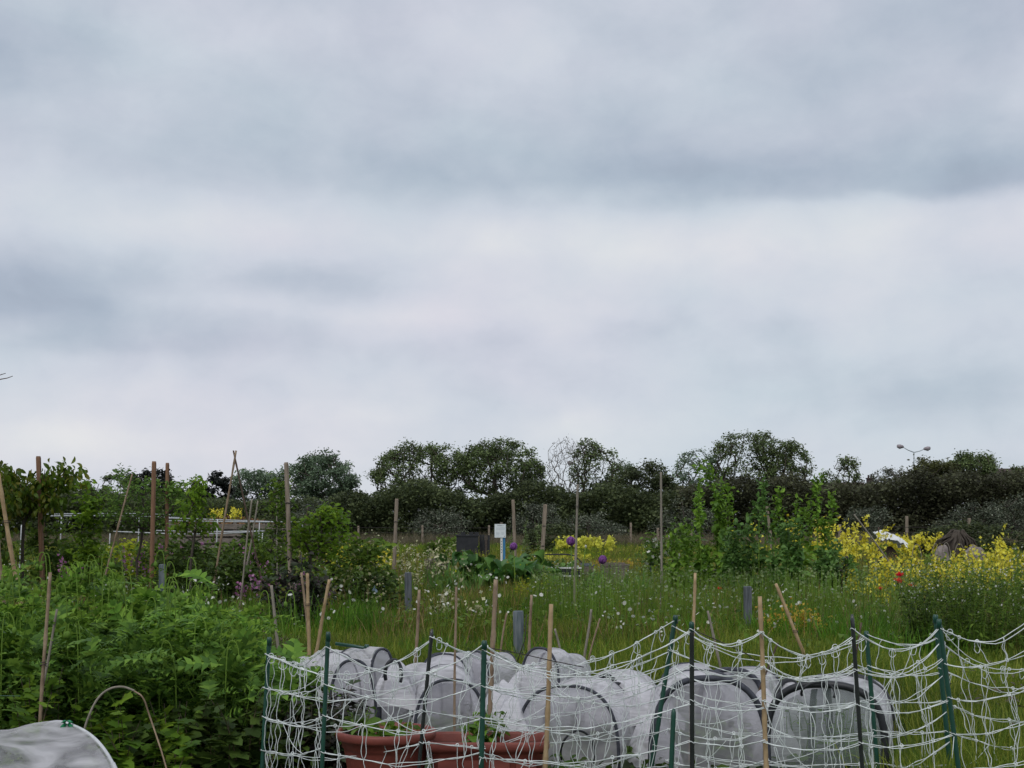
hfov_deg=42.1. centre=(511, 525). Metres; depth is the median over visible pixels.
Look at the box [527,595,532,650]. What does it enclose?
bamboo cane
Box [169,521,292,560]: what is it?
compost bay
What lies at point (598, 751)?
vegetable plants
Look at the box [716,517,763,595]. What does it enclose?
bolted spinach
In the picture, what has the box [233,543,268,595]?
pink flowers
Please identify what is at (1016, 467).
leafy tree
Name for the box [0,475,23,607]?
bamboo cane
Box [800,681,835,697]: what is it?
black hoop
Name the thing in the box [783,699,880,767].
vegetable plants
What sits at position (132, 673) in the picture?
poppy plant
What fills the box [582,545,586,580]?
allium bud
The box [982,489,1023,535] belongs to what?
hawthorn
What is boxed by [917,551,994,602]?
yellow flowers
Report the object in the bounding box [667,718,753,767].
vegetable plants
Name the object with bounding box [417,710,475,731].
vegetable plants
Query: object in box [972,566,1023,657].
daisy weed
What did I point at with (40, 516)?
wooden post
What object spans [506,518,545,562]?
bolted spire
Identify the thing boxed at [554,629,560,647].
bamboo cane
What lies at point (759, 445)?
domed tree
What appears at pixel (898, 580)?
poppy
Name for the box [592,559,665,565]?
yellow flowers
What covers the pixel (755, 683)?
tunnel
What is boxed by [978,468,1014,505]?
house
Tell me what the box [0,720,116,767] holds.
tunnel
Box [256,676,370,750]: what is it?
dark bush
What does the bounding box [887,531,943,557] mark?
yellow flowers
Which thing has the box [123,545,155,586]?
pink flowers
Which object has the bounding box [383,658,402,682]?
black hoop
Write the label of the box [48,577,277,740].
poppy plant
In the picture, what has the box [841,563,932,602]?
yellow flowers
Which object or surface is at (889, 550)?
manure heap
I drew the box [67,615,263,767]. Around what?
poppy plant
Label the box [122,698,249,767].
currant bush
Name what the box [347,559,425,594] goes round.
tall weed
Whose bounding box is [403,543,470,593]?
tall weed
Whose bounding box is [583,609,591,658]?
bamboo cane
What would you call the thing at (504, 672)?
tunnel
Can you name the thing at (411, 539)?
brown meadow
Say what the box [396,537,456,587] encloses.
tall weed
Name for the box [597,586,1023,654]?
white clover
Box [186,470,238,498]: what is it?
dark pine
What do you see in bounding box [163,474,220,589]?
pear tree
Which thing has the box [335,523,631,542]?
wire fence
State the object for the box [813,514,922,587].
yellow flowers
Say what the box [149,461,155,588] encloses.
wooden post
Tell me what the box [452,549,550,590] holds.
rhubarb
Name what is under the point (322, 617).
bamboo cane
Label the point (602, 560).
allium
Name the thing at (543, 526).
wooden post
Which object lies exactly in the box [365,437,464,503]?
domed tree
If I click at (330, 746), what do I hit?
dark bush
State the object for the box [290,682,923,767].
bed weeds
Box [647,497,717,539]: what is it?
hawthorn
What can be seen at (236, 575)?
shrub
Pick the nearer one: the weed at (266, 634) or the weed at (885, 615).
the weed at (266, 634)
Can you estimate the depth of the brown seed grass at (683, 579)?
15.93 m
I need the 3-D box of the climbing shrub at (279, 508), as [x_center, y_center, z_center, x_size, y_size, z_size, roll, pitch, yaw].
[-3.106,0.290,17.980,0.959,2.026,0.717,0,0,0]
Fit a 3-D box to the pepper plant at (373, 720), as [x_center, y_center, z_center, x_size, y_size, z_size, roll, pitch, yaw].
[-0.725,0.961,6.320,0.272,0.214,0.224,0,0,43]
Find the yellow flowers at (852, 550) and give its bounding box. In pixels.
[776,514,862,568]
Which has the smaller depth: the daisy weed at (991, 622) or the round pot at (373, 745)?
the round pot at (373, 745)
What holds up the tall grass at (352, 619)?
on the ground at (626, 764)
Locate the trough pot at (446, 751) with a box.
[425,731,548,767]
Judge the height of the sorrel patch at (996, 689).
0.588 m
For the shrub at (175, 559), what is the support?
on the ground at (626, 764)
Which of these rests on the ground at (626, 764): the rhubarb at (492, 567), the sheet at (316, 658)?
the rhubarb at (492, 567)
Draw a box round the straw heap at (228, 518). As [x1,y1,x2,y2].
[174,515,284,523]
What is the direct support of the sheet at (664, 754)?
on the tunnel at (617, 713)
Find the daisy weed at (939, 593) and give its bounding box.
[899,554,1023,631]
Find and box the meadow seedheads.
[0,541,1020,578]
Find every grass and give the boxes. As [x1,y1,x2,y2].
[1,541,1023,616]
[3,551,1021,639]
[4,539,1023,560]
[29,563,1021,660]
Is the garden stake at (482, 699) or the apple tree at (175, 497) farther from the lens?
the apple tree at (175, 497)
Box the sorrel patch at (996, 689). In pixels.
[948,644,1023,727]
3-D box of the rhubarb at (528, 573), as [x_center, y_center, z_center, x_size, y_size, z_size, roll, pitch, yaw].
[0.285,0.986,25.064,1.322,0.643,1.705,0,0,0]
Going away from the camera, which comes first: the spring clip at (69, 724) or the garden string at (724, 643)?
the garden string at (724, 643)
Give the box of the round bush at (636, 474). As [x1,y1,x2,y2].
[601,458,678,498]
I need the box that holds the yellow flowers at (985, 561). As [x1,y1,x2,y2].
[931,541,1023,611]
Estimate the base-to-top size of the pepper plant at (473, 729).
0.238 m
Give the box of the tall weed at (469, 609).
[424,586,485,626]
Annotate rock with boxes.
[934,545,949,560]
[964,544,985,559]
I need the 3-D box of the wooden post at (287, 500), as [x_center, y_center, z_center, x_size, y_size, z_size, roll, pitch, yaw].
[-2.842,0.270,17.000,0.140,2.163,0.084,0,0,0]
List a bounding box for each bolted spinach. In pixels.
[663,528,716,597]
[678,487,704,577]
[691,456,730,595]
[712,483,739,577]
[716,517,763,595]
[737,474,774,592]
[762,517,841,602]
[764,486,792,575]
[790,468,838,584]
[790,493,816,580]
[806,538,860,596]
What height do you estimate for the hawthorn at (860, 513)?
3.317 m
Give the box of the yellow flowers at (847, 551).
[811,539,878,589]
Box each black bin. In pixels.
[455,532,478,554]
[479,535,489,556]
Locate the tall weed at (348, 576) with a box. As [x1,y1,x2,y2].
[329,569,388,605]
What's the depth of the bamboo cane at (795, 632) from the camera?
11.49 m
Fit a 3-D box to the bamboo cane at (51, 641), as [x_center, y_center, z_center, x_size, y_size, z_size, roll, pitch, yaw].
[-2.381,0.885,6.700,0.196,0.932,0.017,0,0,0]
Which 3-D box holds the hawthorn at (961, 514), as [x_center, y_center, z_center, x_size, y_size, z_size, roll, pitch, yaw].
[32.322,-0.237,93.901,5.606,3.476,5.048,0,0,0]
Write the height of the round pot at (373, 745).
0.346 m
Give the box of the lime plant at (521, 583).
[520,569,560,593]
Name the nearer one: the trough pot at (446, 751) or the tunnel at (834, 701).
the trough pot at (446, 751)
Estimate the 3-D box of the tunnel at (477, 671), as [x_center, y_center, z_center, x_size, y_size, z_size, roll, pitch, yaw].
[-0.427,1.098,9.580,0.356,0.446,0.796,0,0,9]
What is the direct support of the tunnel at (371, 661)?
on the ground at (626, 764)
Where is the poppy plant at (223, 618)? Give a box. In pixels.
[145,590,303,668]
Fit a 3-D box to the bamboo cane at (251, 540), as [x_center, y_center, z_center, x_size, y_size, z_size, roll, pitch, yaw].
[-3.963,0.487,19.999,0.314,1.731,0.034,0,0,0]
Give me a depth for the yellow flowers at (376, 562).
29.75 m
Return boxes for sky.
[0,0,1023,524]
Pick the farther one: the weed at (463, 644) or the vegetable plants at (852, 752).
the weed at (463, 644)
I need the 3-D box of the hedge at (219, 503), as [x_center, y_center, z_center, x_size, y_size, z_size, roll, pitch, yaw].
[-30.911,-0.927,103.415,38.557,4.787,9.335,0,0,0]
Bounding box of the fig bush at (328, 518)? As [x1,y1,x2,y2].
[276,499,358,578]
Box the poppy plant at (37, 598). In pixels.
[0,561,93,670]
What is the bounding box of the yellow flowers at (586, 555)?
[544,549,591,560]
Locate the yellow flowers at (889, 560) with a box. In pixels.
[868,555,918,568]
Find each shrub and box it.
[3,517,92,589]
[29,532,128,597]
[63,472,113,586]
[100,538,156,585]
[125,531,202,585]
[148,533,227,604]
[169,543,263,603]
[197,538,285,583]
[217,529,297,591]
[229,511,341,570]
[246,472,314,610]
[250,551,339,626]
[288,562,364,603]
[322,533,403,609]
[336,561,404,611]
[420,533,478,557]
[521,522,592,552]
[902,518,1023,559]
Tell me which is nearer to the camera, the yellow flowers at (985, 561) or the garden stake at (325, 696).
the garden stake at (325, 696)
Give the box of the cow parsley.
[524,557,925,635]
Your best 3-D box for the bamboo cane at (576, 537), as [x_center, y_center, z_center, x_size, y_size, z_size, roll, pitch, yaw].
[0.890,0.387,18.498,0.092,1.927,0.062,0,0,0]
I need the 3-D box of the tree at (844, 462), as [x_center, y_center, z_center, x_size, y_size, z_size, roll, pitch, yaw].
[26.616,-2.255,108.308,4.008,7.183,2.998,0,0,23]
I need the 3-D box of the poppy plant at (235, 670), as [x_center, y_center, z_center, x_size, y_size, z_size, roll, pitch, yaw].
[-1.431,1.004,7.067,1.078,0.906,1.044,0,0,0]
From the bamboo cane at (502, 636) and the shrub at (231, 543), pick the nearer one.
the bamboo cane at (502, 636)
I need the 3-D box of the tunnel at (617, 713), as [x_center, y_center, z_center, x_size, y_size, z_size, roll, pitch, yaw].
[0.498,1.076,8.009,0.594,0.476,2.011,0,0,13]
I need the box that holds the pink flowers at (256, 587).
[254,564,296,608]
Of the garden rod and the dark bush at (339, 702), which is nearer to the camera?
the dark bush at (339, 702)
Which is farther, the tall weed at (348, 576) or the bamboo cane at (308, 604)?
the tall weed at (348, 576)
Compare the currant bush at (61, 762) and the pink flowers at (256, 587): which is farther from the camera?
the pink flowers at (256, 587)
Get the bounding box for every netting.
[260,624,1023,767]
[479,644,948,767]
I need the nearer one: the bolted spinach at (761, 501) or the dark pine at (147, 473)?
the bolted spinach at (761, 501)
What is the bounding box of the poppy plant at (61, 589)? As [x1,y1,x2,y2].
[0,561,192,684]
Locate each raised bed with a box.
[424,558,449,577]
[547,566,581,586]
[579,563,593,576]
[599,563,629,588]
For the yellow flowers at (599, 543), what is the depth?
43.80 m
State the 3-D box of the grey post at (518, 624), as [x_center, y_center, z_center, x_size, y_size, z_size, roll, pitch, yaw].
[0.064,1.081,12.700,0.113,0.541,0.102,0,0,0]
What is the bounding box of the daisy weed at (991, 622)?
[904,555,1023,659]
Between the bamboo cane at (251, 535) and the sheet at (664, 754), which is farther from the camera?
the bamboo cane at (251, 535)
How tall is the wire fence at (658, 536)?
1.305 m
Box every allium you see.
[510,542,516,590]
[566,536,574,590]
[598,555,606,591]
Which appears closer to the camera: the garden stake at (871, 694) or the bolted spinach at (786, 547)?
the garden stake at (871, 694)
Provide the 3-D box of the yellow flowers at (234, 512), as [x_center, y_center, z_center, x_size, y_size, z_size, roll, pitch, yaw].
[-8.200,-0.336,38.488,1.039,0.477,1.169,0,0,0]
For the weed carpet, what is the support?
on the ground at (626, 764)
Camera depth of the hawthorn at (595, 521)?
94.31 m
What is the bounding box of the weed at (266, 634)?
[256,628,293,644]
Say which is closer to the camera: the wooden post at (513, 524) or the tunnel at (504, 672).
the tunnel at (504, 672)
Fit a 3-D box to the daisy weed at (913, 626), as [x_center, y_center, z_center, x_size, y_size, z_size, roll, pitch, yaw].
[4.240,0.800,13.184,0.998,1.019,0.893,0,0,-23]
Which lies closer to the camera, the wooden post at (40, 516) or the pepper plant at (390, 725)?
the pepper plant at (390, 725)
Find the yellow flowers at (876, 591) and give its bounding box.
[856,578,894,607]
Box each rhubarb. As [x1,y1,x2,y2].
[423,551,513,589]
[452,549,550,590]
[494,562,561,586]
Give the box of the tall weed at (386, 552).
[349,532,417,571]
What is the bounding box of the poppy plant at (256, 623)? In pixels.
[174,615,317,709]
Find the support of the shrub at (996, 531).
on the ground at (626, 764)
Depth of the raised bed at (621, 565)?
25.98 m
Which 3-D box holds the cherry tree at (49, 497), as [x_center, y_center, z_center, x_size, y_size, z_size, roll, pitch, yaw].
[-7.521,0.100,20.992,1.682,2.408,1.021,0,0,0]
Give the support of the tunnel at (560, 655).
on the ground at (626, 764)
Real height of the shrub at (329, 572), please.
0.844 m
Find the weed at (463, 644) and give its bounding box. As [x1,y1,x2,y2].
[449,642,487,654]
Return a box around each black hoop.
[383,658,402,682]
[560,730,594,763]
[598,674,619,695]
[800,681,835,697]
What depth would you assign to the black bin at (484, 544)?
46.08 m
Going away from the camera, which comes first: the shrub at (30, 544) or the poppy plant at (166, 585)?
the poppy plant at (166, 585)
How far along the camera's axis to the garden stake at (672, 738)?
5.59 m
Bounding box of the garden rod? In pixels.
[299,504,309,562]
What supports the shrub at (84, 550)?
on the ground at (626, 764)
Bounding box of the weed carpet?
[1,546,1023,605]
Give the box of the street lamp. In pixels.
[897,444,930,464]
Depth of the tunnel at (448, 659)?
7.92 m
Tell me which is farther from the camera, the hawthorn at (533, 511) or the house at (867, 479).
the house at (867, 479)
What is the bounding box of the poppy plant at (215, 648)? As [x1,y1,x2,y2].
[122,628,272,748]
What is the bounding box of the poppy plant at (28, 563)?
[1,553,126,631]
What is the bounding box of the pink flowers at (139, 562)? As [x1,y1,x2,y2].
[115,546,146,586]
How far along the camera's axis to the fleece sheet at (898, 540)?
39.76 m
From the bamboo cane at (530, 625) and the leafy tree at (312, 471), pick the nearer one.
the bamboo cane at (530, 625)
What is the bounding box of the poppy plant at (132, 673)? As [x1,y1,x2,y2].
[0,612,217,764]
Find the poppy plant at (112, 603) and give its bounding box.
[107,597,279,708]
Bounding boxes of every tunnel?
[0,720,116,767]
[289,652,377,717]
[313,647,391,714]
[377,663,442,723]
[412,653,486,756]
[424,651,480,714]
[464,650,517,702]
[519,647,590,705]
[520,669,655,767]
[574,695,635,730]
[645,662,770,767]
[696,666,780,724]
[763,674,895,767]
[773,673,832,762]
[816,673,896,734]
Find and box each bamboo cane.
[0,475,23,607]
[0,546,5,603]
[35,609,57,721]
[38,572,51,721]
[97,474,132,607]
[211,450,236,595]
[233,450,265,600]
[239,499,252,608]
[242,501,258,597]
[270,585,281,662]
[276,497,277,600]
[300,572,306,630]
[305,573,310,655]
[314,579,330,652]
[414,590,420,664]
[453,587,456,730]
[487,579,497,730]
[500,613,507,651]
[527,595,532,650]
[543,604,552,767]
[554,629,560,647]
[573,484,578,613]
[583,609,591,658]
[588,618,600,661]
[660,472,662,602]
[688,573,696,761]
[707,611,721,667]
[758,596,768,767]
[758,642,778,690]
[774,583,808,660]
[844,623,861,727]
[854,514,900,578]
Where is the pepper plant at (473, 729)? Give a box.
[459,705,509,741]
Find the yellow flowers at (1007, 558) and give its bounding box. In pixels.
[956,535,1023,615]
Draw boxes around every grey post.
[159,564,165,603]
[404,572,411,615]
[513,611,523,662]
[743,586,751,628]
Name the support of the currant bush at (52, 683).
on the ground at (626, 764)
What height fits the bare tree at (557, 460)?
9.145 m
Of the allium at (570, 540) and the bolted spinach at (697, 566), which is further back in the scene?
the bolted spinach at (697, 566)
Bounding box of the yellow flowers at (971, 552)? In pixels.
[968,523,1023,591]
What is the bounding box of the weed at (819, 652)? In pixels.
[754,642,883,669]
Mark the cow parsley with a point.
(625, 589)
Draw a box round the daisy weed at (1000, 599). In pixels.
[947,546,1023,652]
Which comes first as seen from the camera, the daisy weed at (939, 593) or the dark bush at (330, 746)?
the dark bush at (330, 746)
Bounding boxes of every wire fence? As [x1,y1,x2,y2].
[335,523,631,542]
[657,528,710,543]
[838,516,1023,542]
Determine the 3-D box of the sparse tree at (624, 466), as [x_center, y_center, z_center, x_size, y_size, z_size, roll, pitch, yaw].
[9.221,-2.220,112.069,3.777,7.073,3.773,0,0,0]
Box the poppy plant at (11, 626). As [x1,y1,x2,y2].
[0,567,115,715]
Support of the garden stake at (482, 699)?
on the ground at (626, 764)
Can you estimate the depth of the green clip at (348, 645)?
9.29 m
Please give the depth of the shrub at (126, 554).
23.84 m
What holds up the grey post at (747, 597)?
on the ground at (626, 764)
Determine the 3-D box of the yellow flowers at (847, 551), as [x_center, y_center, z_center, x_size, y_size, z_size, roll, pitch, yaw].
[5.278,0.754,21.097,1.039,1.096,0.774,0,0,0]
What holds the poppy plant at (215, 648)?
on the ground at (626, 764)
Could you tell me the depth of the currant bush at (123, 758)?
6.41 m
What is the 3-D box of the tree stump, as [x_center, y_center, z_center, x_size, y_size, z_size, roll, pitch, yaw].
[13.341,0.693,39.999,1.547,1.214,0.821,0,0,0]
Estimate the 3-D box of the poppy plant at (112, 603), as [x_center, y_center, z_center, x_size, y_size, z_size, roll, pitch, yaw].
[-1.805,0.894,7.770,1.058,0.952,1.104,0,0,0]
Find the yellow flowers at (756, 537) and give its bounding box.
[731,514,771,573]
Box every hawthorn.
[292,496,341,533]
[402,506,475,539]
[504,499,561,536]
[552,508,629,538]
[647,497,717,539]
[835,504,895,538]
[925,497,1011,533]
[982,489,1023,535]
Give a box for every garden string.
[489,647,583,667]
[517,614,526,661]
[694,630,754,660]
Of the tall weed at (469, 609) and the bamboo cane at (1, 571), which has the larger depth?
the tall weed at (469, 609)
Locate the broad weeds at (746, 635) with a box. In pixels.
[3,563,1023,656]
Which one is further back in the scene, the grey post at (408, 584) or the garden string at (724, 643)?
the grey post at (408, 584)
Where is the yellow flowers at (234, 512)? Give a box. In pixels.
[210,506,242,520]
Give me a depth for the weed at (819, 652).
11.75 m
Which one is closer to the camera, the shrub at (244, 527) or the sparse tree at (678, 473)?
the shrub at (244, 527)
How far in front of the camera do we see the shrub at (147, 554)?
22.91 m
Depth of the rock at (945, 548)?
37.89 m
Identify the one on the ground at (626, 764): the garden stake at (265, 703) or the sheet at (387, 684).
the garden stake at (265, 703)
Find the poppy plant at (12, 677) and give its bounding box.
[0,616,91,758]
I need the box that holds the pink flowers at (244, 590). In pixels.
[235,574,276,609]
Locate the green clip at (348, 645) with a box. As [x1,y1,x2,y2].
[335,642,363,648]
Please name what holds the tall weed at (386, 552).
on the ground at (626, 764)
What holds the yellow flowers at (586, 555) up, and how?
on the ground at (626, 764)
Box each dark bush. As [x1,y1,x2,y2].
[237,697,331,767]
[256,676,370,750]
[279,699,369,767]
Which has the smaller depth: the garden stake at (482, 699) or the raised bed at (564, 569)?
the garden stake at (482, 699)
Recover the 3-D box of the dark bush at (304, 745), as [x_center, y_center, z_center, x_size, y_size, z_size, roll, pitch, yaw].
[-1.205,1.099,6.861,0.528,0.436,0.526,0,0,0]
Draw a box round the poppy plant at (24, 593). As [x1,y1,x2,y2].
[0,567,121,739]
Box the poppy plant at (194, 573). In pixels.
[6,568,263,752]
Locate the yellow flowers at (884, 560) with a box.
[873,551,964,598]
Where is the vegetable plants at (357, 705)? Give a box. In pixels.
[332,699,371,718]
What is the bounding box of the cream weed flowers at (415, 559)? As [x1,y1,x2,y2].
[351,538,463,607]
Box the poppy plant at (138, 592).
[0,550,172,657]
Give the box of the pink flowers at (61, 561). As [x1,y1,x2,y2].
[57,554,82,599]
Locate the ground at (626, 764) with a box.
[11,532,1021,767]
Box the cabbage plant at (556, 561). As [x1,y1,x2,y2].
[545,558,578,566]
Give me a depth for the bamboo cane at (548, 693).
6.04 m
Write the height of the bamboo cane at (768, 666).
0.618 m
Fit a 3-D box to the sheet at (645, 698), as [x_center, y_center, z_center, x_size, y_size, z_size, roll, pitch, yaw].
[0.728,1.052,7.990,0.599,0.302,0.825,0,0,0]
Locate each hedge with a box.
[0,487,355,538]
[346,476,687,537]
[662,465,1023,537]
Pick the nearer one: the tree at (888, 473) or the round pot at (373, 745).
the round pot at (373, 745)
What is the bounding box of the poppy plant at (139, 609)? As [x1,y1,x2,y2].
[107,569,251,646]
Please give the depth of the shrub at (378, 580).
18.88 m
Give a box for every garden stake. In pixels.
[260,637,271,767]
[320,632,330,767]
[417,629,432,767]
[479,640,486,767]
[649,615,677,767]
[669,708,675,767]
[689,622,694,767]
[850,614,863,767]
[864,631,879,767]
[933,615,951,763]
[936,619,960,767]
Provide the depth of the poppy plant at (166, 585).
9.14 m
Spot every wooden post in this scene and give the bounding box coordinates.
[36,456,44,589]
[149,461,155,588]
[165,463,168,574]
[284,462,293,611]
[392,499,398,571]
[512,500,516,556]
[541,504,546,549]
[766,506,773,554]
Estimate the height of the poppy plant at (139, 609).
1.108 m
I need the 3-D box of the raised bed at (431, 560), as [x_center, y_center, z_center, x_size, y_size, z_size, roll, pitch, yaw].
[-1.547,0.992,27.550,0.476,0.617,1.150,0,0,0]
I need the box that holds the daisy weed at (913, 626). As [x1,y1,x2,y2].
[890,555,994,656]
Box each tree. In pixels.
[0,456,90,584]
[0,464,28,566]
[66,472,133,510]
[87,463,204,583]
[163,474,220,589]
[229,463,300,502]
[290,447,364,503]
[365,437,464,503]
[448,436,551,498]
[546,436,589,492]
[565,437,622,493]
[602,459,637,482]
[671,446,722,489]
[705,429,781,498]
[760,437,817,505]
[818,454,864,498]
[868,465,908,482]
[902,454,964,518]
[942,448,1002,485]
[1007,464,1023,473]
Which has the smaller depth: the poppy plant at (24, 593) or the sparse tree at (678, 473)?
the poppy plant at (24, 593)
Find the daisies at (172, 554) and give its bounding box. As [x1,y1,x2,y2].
[99,544,305,568]
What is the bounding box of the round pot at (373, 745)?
[335,722,436,767]
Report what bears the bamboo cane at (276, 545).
on the ground at (626, 764)
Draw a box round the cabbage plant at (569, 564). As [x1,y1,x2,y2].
[561,560,581,569]
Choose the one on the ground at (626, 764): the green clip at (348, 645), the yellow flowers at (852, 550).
the yellow flowers at (852, 550)
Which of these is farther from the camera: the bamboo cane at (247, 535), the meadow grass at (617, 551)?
the meadow grass at (617, 551)
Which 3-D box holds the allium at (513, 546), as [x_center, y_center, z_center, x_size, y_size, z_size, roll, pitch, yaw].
[0.024,0.782,21.500,0.132,1.036,0.130,0,0,0]
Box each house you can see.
[809,475,872,523]
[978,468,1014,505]
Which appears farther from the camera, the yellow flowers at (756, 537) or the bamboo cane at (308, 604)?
the yellow flowers at (756, 537)
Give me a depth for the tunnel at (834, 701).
8.65 m
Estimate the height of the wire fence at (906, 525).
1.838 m
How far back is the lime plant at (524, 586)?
20.92 m
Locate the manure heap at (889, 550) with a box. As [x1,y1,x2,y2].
[879,546,897,562]
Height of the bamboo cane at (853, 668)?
0.748 m
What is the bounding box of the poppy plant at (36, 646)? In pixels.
[0,604,134,759]
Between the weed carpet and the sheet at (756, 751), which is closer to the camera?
the sheet at (756, 751)
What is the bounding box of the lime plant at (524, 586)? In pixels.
[513,574,534,595]
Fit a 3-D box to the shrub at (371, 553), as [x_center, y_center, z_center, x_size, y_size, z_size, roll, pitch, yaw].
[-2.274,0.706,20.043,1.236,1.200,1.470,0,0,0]
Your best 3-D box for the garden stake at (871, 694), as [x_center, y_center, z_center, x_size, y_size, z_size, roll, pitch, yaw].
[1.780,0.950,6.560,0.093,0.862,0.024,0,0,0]
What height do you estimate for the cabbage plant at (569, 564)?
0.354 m
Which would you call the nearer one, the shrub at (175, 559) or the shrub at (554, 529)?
the shrub at (175, 559)
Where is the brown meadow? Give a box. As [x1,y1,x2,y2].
[0,528,1023,548]
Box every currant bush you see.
[0,660,64,767]
[7,683,148,767]
[82,700,200,767]
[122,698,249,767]
[178,690,318,767]
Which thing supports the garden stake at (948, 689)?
on the ground at (626, 764)
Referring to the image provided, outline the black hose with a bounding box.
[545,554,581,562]
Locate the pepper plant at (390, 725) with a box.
[362,719,420,736]
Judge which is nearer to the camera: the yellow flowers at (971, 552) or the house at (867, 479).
the yellow flowers at (971, 552)
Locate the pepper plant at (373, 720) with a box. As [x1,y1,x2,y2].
[336,706,383,748]
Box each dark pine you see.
[126,467,186,513]
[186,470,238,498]
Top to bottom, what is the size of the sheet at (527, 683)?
0.292 m
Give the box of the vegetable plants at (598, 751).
[536,722,615,760]
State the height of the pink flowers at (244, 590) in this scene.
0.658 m
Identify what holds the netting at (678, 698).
on the ground at (626, 764)
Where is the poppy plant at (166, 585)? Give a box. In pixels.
[89,550,259,650]
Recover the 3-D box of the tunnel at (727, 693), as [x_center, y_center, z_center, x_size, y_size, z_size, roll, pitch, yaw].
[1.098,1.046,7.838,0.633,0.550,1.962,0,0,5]
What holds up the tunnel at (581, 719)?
on the ground at (626, 764)
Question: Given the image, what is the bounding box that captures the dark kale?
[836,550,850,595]
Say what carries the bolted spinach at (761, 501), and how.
on the ground at (626, 764)
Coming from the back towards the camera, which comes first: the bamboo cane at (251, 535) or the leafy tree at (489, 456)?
the leafy tree at (489, 456)
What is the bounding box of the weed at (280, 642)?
[262,633,306,651]
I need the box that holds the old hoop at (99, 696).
[84,686,166,767]
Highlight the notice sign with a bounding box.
[495,522,505,560]
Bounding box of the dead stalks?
[4,547,1023,651]
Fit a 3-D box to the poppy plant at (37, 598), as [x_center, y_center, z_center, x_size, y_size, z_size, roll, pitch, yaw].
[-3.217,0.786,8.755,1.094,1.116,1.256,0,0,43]
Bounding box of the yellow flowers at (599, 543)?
[552,534,616,554]
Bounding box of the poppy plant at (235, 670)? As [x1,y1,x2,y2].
[156,632,340,767]
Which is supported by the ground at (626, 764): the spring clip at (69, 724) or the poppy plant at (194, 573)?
the poppy plant at (194, 573)
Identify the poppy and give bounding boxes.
[894,577,901,609]
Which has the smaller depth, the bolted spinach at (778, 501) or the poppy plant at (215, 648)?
the poppy plant at (215, 648)
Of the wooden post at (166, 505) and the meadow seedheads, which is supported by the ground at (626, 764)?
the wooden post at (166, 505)
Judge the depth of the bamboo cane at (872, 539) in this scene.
21.99 m
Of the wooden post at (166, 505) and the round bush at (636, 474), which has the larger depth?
the round bush at (636, 474)
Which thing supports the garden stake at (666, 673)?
on the ground at (626, 764)
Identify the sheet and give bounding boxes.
[297,655,349,705]
[370,661,416,710]
[479,680,524,730]
[495,691,530,730]
[508,665,552,701]
[584,677,684,728]
[625,715,682,767]
[736,688,803,761]
[870,530,907,547]
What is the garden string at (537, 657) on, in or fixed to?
attached to the netting at (678, 698)
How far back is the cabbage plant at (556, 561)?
27.64 m
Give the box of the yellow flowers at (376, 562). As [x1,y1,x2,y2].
[326,544,398,573]
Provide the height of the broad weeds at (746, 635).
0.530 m
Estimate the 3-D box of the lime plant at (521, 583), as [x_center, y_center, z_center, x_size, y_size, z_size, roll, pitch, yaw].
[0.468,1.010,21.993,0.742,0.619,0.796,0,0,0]
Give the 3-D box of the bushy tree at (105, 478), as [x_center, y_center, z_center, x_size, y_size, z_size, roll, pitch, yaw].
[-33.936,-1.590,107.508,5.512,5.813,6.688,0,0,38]
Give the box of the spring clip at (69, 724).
[60,720,73,728]
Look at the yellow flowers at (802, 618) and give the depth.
14.43 m
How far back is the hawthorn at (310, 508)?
95.69 m
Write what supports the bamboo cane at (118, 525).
on the ground at (626, 764)
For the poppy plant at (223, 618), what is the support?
on the ground at (626, 764)
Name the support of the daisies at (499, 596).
on the ground at (626, 764)
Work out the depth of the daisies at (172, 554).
33.92 m
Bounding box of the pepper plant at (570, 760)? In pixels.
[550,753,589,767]
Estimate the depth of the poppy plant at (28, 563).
8.69 m
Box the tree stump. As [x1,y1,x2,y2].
[930,529,977,561]
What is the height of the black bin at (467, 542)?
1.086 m
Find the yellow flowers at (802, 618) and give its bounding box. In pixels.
[755,598,834,637]
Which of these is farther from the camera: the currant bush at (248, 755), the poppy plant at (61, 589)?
the poppy plant at (61, 589)
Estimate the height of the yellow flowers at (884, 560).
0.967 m
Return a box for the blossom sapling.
[638,517,697,575]
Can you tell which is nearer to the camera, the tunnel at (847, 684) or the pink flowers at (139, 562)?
the tunnel at (847, 684)
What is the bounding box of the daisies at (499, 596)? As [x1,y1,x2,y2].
[2,555,1023,645]
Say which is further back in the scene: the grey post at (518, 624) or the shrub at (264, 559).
the shrub at (264, 559)
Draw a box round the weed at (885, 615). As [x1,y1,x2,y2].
[857,602,917,632]
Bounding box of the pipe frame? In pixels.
[19,513,302,574]
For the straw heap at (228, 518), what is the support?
in the compost bay
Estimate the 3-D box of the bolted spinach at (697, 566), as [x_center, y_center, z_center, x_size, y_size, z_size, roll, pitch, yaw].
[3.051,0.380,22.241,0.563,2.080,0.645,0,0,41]

